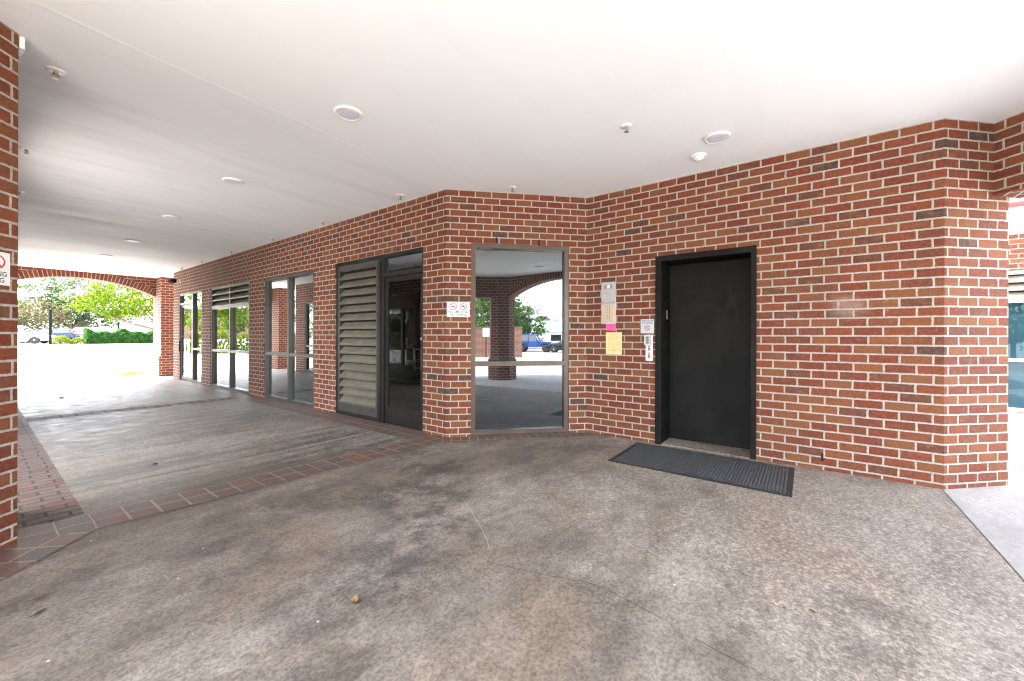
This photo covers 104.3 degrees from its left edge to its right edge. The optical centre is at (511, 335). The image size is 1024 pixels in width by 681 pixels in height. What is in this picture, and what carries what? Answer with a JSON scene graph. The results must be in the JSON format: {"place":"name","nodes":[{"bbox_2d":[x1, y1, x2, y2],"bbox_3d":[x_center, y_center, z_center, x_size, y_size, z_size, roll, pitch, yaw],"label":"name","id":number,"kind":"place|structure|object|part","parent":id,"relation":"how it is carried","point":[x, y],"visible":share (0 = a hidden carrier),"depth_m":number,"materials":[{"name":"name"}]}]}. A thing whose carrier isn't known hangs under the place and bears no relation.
{"place":"outdoors","nodes":[
{"label":"outdoors","id":0,"kind":"place"},
{"bbox_2d":[18,278,152,332],"label":"sky","id":1,"kind":"structure","parent":0,"point":[129,327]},
{"bbox_2d":[73,329,103,333],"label":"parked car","id":2,"kind":"object","parent":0,"point":[81,330],"visible":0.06,"depth_m":42.23,"materials":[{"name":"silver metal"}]},
{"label":"windows","id":3,"kind":"part","parent":2,"relation":"part of","materials":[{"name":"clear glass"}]},
{"bbox_2d":[18,379,228,418],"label":"walkway","id":4,"kind":"structure","parent":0,"point":[38,401],"depth_m":8.08,"materials":[{"name":"grey concrete"}]},
{"bbox_2d":[28,399,409,514],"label":"walkway","id":5,"kind":"structure","parent":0,"point":[103,461],"depth_m":4.48,"materials":[{"name":"grey concrete"}]},
{"bbox_2d":[0,423,1023,680],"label":"hub floor","id":6,"kind":"structure","parent":0,"point":[892,579],"depth_m":2.01,"materials":[{"name":"grey concrete"}]},
{"bbox_2d":[29,593,48,600],"bbox_3d":[-2.231,1.234,1.879,0.028,0.012,0.068,0,0,36],"label":"fallen leaf","id":7,"kind":"object","parent":6,"relation":"on","point":[41,596],"visible":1,"depth_m":1.89,"materials":[{"name":"brown plant"}]},
{"bbox_2d":[0,528,96,580],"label":"paver strip","id":8,"kind":"object","parent":6,"relation":"on","point":[15,558],"visible":1,"depth_m":2.30,"materials":[{"name":"red brick"}]},
{"bbox_2d":[17,435,445,542],"bbox_3d":[-1.878,1.241,3.721,0.339,0.001,3.483,0,0,41],"label":"paver band","id":9,"kind":"object","parent":6,"relation":"on","point":[99,519],"visible":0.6,"depth_m":3.11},
{"bbox_2d":[350,595,357,604],"bbox_3d":[-0.735,1.235,1.849,0.033,0.018,0.074,0,0,-5],"label":"fallen leaf","id":10,"kind":"object","parent":6,"relation":"on","point":[354,599],"visible":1,"depth_m":1.87,"materials":[{"name":"brown plant"}]},
{"bbox_2d":[439,432,608,441],"bbox_3d":[0.168,1.245,4.939,2.142,0.001,0.242,0,0,-9],"label":"paver strip","id":11,"kind":"object","parent":6,"relation":"on","point":[516,436],"visible":1,"depth_m":4.93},
{"bbox_2d":[492,563,774,680],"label":"floor crack","id":12,"kind":"object","parent":6,"relation":"on","point":[648,611],"visible":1,"depth_m":1.81,"materials":[{"name":"grey concrete"}]},
{"bbox_2d":[608,442,794,496],"bbox_3d":[1.821,1.249,3.882,1.512,0.010,0.847,0,0,36],"label":"door mat","id":13,"kind":"object","parent":6,"relation":"on","point":[767,478],"depth_m":3.77,"materials":[{"name":"rubber"}]},
{"bbox_2d":[18,342,1023,579],"bbox_3d":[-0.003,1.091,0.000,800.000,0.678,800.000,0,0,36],"label":"parking lot","id":14,"kind":"structure","parent":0,"point":[39,363],"depth_m":16.94,"materials":[{"name":"grey concrete"}]},
{"bbox_2d":[0,21,18,550],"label":"brick pier","id":15,"kind":"structure","parent":14,"relation":"on","point":[9,50],"depth_m":2.33,"materials":[{"name":"brick"}]},
{"bbox_2d":[0,252,9,285],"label":"warning sign","id":16,"kind":"object","parent":15,"relation":"attached to","point":[4,269],"visible":1,"depth_m":2.31,"materials":[{"name":"white plastic"}]},
{"bbox_2d":[19,36,24,55],"bbox_3d":[-2.966,-1.755,2.408,0.040,0.095,0.025,0,0,36],"label":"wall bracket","id":17,"kind":"object","parent":15,"relation":"attached to","point":[21,45],"depth_m":2.40,"materials":[{"name":"white plastic"}]},
{"bbox_2d":[18,326,55,343],"bbox_3d":[-44.629,-0.129,35.857,4.615,1.640,1.810,0,0,-29],"label":"parked car","id":18,"kind":"object","parent":14,"relation":"on","point":[25,333],"visible":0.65,"depth_m":35.81,"materials":[{"name":"white paint"}]},
{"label":"windows","id":19,"kind":"part","parent":18,"relation":"part of","materials":[{"name":"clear glass"}]},
{"bbox_2d":[18,296,76,330],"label":"ornamental tree","id":20,"kind":"object","parent":14,"relation":"on","point":[34,320],"visible":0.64,"depth_m":43.58,"materials":[{"name":"plant"}]},
{"bbox_2d":[48,310,51,344],"bbox_3d":[-39.941,-0.704,34.433,0.200,3.120,0.200,0,0,36],"label":"bollard post","id":21,"kind":"object","parent":14,"relation":"on","point":[50,327],"visible":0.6,"depth_m":34.38,"materials":[{"name":"grey metal"}]},
{"bbox_2d":[18,328,82,342],"bbox_3d":[-45.368,-0.059,38.894,4.615,1.440,1.810,0,0,-39],"label":"parked car","id":22,"kind":"object","parent":14,"relation":"on","point":[71,334],"visible":0.32,"depth_m":38.92,"materials":[{"name":"blue paint"}]},
{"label":"windows","id":23,"kind":"part","parent":22,"relation":"part of","materials":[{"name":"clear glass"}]},
{"bbox_2d":[17,408,84,529],"bbox_3d":[-7.475,1.226,5.885,10.987,0.001,0.335,0,0,36],"label":"paver strip","id":24,"kind":"object","parent":14,"relation":"on","point":[45,495],"visible":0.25,"depth_m":3.23,"materials":[{"name":"red brick"}]},
{"bbox_2d":[52,335,71,343],"bbox_3d":[-40.464,0.368,35.786,1.281,0.898,1.344,0,0,36],"label":"round shrub","id":25,"kind":"object","parent":14,"relation":"on","point":[58,340],"visible":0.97,"depth_m":35.62,"materials":[{"name":"green plant"}]},
{"bbox_2d":[70,337,86,343],"bbox_3d":[-39.720,0.446,36.451,1.081,0.746,1.115,0,0,36],"label":"round shrub","id":26,"kind":"object","parent":14,"relation":"on","point":[79,341],"visible":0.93,"depth_m":36.33,"materials":[{"name":"green plant"}]},
{"bbox_2d":[18,278,145,330],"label":"broadleaf tree","id":27,"kind":"object","parent":14,"relation":"on","point":[82,319],"visible":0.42,"depth_m":48.63,"materials":[{"name":"green plant"}]},
{"bbox_2d":[73,327,109,331],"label":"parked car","id":28,"kind":"object","parent":14,"relation":"on","point":[75,328],"visible":0.11,"depth_m":45.22,"materials":[{"name":"white paint"}]},
{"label":"windows","id":29,"kind":"part","parent":28,"relation":"part of","materials":[{"name":"glass"}]},
{"bbox_2d":[18,377,170,386],"bbox_3d":[-11.131,1.216,10.469,0.340,0.001,3.370,0,0,36],"label":"paver band","id":30,"kind":"object","parent":14,"relation":"on","point":[92,382],"visible":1,"depth_m":10.41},
{"bbox_2d":[56,280,152,329],"bbox_3d":[-21.416,-1.395,23.769,4.946,5.107,7.718,0,0,36],"label":"broadleaf tree","id":31,"kind":"object","parent":14,"relation":"on","point":[132,310],"visible":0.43,"depth_m":22.00,"materials":[{"name":"green plant"}]},
{"bbox_2d":[82,328,152,343],"bbox_3d":[-38.535,0.032,39.566,2.025,1.700,5.537,0,0,36],"label":"clipped hedge","id":32,"kind":"object","parent":14,"relation":"on","point":[117,336],"visible":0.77,"depth_m":38.62,"materials":[{"name":"green plant"}]},
{"bbox_2d":[111,370,149,375],"bbox_3d":[-12.084,1.173,12.863,0.926,0.130,1.309,0,0,36],"label":"road marking","id":33,"kind":"object","parent":14,"relation":"on","point":[132,373],"visible":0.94,"depth_m":12.65,"materials":[{"name":"yellow paint"}]},
{"bbox_2d":[26,397,237,421],"bbox_3d":[-6.311,1.229,6.871,0.350,0.001,2.635,0,0,36],"label":"paver band","id":34,"kind":"object","parent":14,"relation":"on","point":[112,410],"visible":1,"depth_m":6.65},
{"bbox_2d":[150,277,173,375],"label":"brick column","id":35,"kind":"structure","parent":14,"relation":"on","point":[161,360],"depth_m":12.43,"materials":[{"name":"red brick"}]},
{"bbox_2d":[18,266,155,297],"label":"brick arch","id":36,"kind":"structure","parent":35,"relation":"attached to","point":[145,285],"depth_m":11.60,"materials":[{"name":"red brick"}]},
{"bbox_2d":[156,377,431,439],"bbox_3d":[-5.585,1.231,8.221,11.255,0.001,0.400,0,0,36],"label":"paver strip","id":37,"kind":"object","parent":14,"relation":"on","point":[396,431],"visible":0.8,"depth_m":6.35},
{"bbox_2d":[173,118,1008,491],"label":"brick building","id":38,"kind":"structure","parent":14,"relation":"on","point":[839,306],"depth_m":4.63,"materials":[{"name":"brick"}]},
{"bbox_2d":[168,278,180,283],"bbox_3d":[-9.357,-1.524,11.060,0.338,0.149,0.152,0,0,5],"label":"wall lamp","id":39,"kind":"object","parent":38,"relation":"attached to","point":[172,281],"visible":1,"depth_m":11.02,"materials":[{"name":"metal"}]},
{"bbox_2d":[179,304,190,380],"bbox_3d":[-8.914,0.173,10.880,0.980,2.071,0.119,0,0,36],"label":"door","id":40,"kind":"structure","parent":38,"relation":"in","point":[185,341],"depth_m":10.97,"materials":[{"name":"glass"}]},
{"bbox_2d":[211,281,248,393],"bbox_3d":[-6.400,0.027,9.079,2.278,2.388,0.101,0,0,36],"label":"window","id":41,"kind":"structure","parent":38,"relation":"in","point":[229,303],"depth_m":9.02,"materials":[{"name":"glass"}]},
{"bbox_2d":[265,270,313,407],"bbox_3d":[-4.114,0.048,7.392,1.955,2.358,0.101,0,0,36],"label":"window","id":42,"kind":"structure","parent":38,"relation":"in","point":[289,299],"depth_m":7.35,"materials":[{"name":"glass"}]},
{"bbox_2d":[385,273,421,429],"bbox_3d":[-1.488,0.200,5.399,0.808,2.056,0.119,0,0,36],"label":"door","id":43,"kind":"structure","parent":38,"relation":"in","point":[403,294],"depth_m":5.43,"materials":[{"name":"black glass"}]},
{"bbox_2d":[447,302,469,316],"bbox_3d":[-0.661,-0.326,4.896,0.278,0.184,0.006,0,0,-9],"label":"warning sign","id":44,"kind":"object","parent":38,"relation":"attached to","point":[458,309],"visible":1,"depth_m":4.89,"materials":[{"name":"white plastic"}]},
{"bbox_2d":[0,0,1023,277],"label":"ceiling","id":45,"kind":"structure","parent":38,"relation":"attached to","point":[522,96],"depth_m":3.01,"materials":[{"name":"paint"}]},
{"bbox_2d":[18,146,34,154],"bbox_3d":[-4.697,-1.785,3.851,0.100,0.054,0.100,0,0,36],"label":"fire sprinkler","id":46,"kind":"object","parent":45,"relation":"attached to","point":[26,150],"visible":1,"depth_m":3.84,"materials":[{"name":"white metal"}]},
{"bbox_2d":[44,65,66,79],"bbox_3d":[-3.106,-1.781,2.708,0.100,0.054,0.100,0,0,36],"label":"fire sprinkler","id":47,"kind":"object","parent":45,"relation":"attached to","point":[55,71],"visible":1,"depth_m":2.70,"materials":[{"name":"white metal"}]},
{"bbox_2d":[124,239,139,241],"bbox_3d":[-7.222,-1.810,7.571,0.220,0.018,0.220,0,0,36],"label":"ceiling light","id":48,"kind":"object","parent":45,"relation":"attached to","point":[130,240],"visible":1,"depth_m":7.52,"materials":[{"name":"white plastic"}]},
{"bbox_2d":[162,215,180,219],"bbox_3d":[-5.194,-1.805,6.074,0.220,0.018,0.220,0,0,36],"label":"ceiling light","id":49,"kind":"object","parent":45,"relation":"attached to","point":[170,217],"visible":1,"depth_m":6.04,"materials":[{"name":"white plastic"}]},
{"bbox_2d":[222,177,243,184],"bbox_3d":[-3.251,-1.800,4.640,0.220,0.018,0.220,0,0,36],"label":"ceiling light","id":50,"kind":"object","parent":45,"relation":"attached to","point":[231,181],"visible":1,"depth_m":4.62,"materials":[{"name":"white plastic"}]},
{"bbox_2d":[27,0,444,188],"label":"ceiling seam","id":51,"kind":"object","parent":45,"relation":"attached to","point":[52,10],"visible":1,"depth_m":2.56,"materials":[{"name":"paint"}]},
{"bbox_2d":[334,105,362,120],"bbox_3d":[-1.321,-1.794,3.216,0.220,0.018,0.220,0,0,36],"label":"ceiling light","id":52,"kind":"object","parent":45,"relation":"attached to","point":[347,112],"visible":1,"depth_m":3.20,"materials":[{"name":"white plastic"}]},
{"bbox_2d":[621,123,632,132],"bbox_3d":[0.979,-1.770,3.403,0.100,0.054,0.100,0,0,36],"label":"fire sprinkler","id":53,"kind":"object","parent":45,"relation":"attached to","point":[626,126],"visible":1,"depth_m":3.39,"materials":[{"name":"white metal"}]},
{"bbox_2d":[691,152,706,161],"bbox_3d":[1.855,-1.768,3.958,0.144,0.054,0.144,0,0,36],"label":"smoke detector","id":54,"kind":"object","parent":45,"relation":"attached to","point":[698,157],"visible":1,"depth_m":3.92,"materials":[{"name":"white plastic"}]},
{"bbox_2d":[704,131,730,143],"bbox_3d":[1.850,-1.786,3.591,0.220,0.018,0.220,0,0,36],"label":"ceiling light","id":55,"kind":"object","parent":45,"relation":"attached to","point":[717,137],"visible":1,"depth_m":3.57,"materials":[{"name":"white plastic"}]},
{"bbox_2d":[471,243,568,435],"bbox_3d":[0.103,0.041,5.088,1.260,2.394,0.100,0,0,-9],"label":"window","id":56,"kind":"structure","parent":38,"relation":"in","point":[520,293],"depth_m":5.09,"materials":[{"name":"clear glass"}]},
{"bbox_2d":[601,282,615,323],"bbox_3d":[1.209,-0.412,4.982,0.186,0.526,0.027,0,0,36],"label":"intercom panel","id":57,"kind":"object","parent":38,"relation":"attached to","point":[608,302],"visible":1,"depth_m":4.97,"materials":[{"name":"metal"}]},
{"bbox_2d":[606,324,615,330],"bbox_3d":[1.237,-0.106,4.974,0.134,0.082,0.004,0,0,36],"label":"pink note","id":58,"kind":"object","parent":38,"relation":"attached to","point":[610,327],"visible":1,"depth_m":4.97,"materials":[{"name":"paper"}]},
{"bbox_2d":[606,331,621,354],"bbox_3d":[1.265,0.085,4.951,0.208,0.292,0.008,0,0,36],"label":"paper notice","id":59,"kind":"object","parent":38,"relation":"attached to","point":[613,343],"visible":1,"depth_m":4.95,"materials":[{"name":"yellow paper"}]},
{"bbox_2d":[640,318,654,333],"bbox_3d":[1.600,-0.115,4.703,0.172,0.182,0.010,0,0,36],"label":"warning sign","id":60,"kind":"object","parent":38,"relation":"attached to","point":[647,326],"visible":1,"depth_m":4.70,"materials":[{"name":"white plastic"}]},
{"bbox_2d":[644,335,652,360],"bbox_3d":[1.601,0.138,4.670,0.086,0.307,0.062,0,0,36],"label":"elevator keypad","id":61,"kind":"object","parent":38,"relation":"attached to","point":[648,341],"visible":1,"depth_m":4.67,"materials":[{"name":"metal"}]},
{"bbox_2d":[669,258,750,448],"bbox_3d":[2.291,0.194,4.618,0.885,2.101,0.031,0,0,36],"label":"elevator door","id":62,"kind":"structure","parent":38,"relation":"in","point":[709,362],"depth_m":4.59,"materials":[{"name":"paint"}]},
{"bbox_2d":[945,493,1023,580],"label":"floor joint","id":63,"kind":"object","parent":14,"relation":"on","point":[986,539],"visible":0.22,"depth_m":2.44,"materials":[{"name":"grey concrete"}]},
{"bbox_2d":[1008,197,1023,412],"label":"brick shop","id":64,"kind":"structure","parent":14,"relation":"on","point":[1016,318],"depth_m":6.64},
{"bbox_2d":[1008,270,1023,411],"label":"window","id":65,"kind":"structure","parent":64,"relation":"in","point":[1015,278],"depth_m":6.66,"materials":[{"name":"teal glass"}]},
{"bbox_2d":[943,412,1023,578],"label":"apron floor","id":66,"kind":"structure","parent":0,"point":[994,515],"depth_m":2.96,"materials":[{"name":"white concrete"}]},
{"bbox_3d":[4.361,-0.189,1.530,0.828,3.300,0.828,0,0,36],"label":"brick column","id":67,"kind":"object","parent":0,"visible":0},
{"bbox_2d":[994,112,1023,197],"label":"brick beam","id":68,"kind":"structure","parent":67,"relation":"attached to","point":[1009,157],"depth_m":3.26,"materials":[{"name":"red brick"}]}
]}

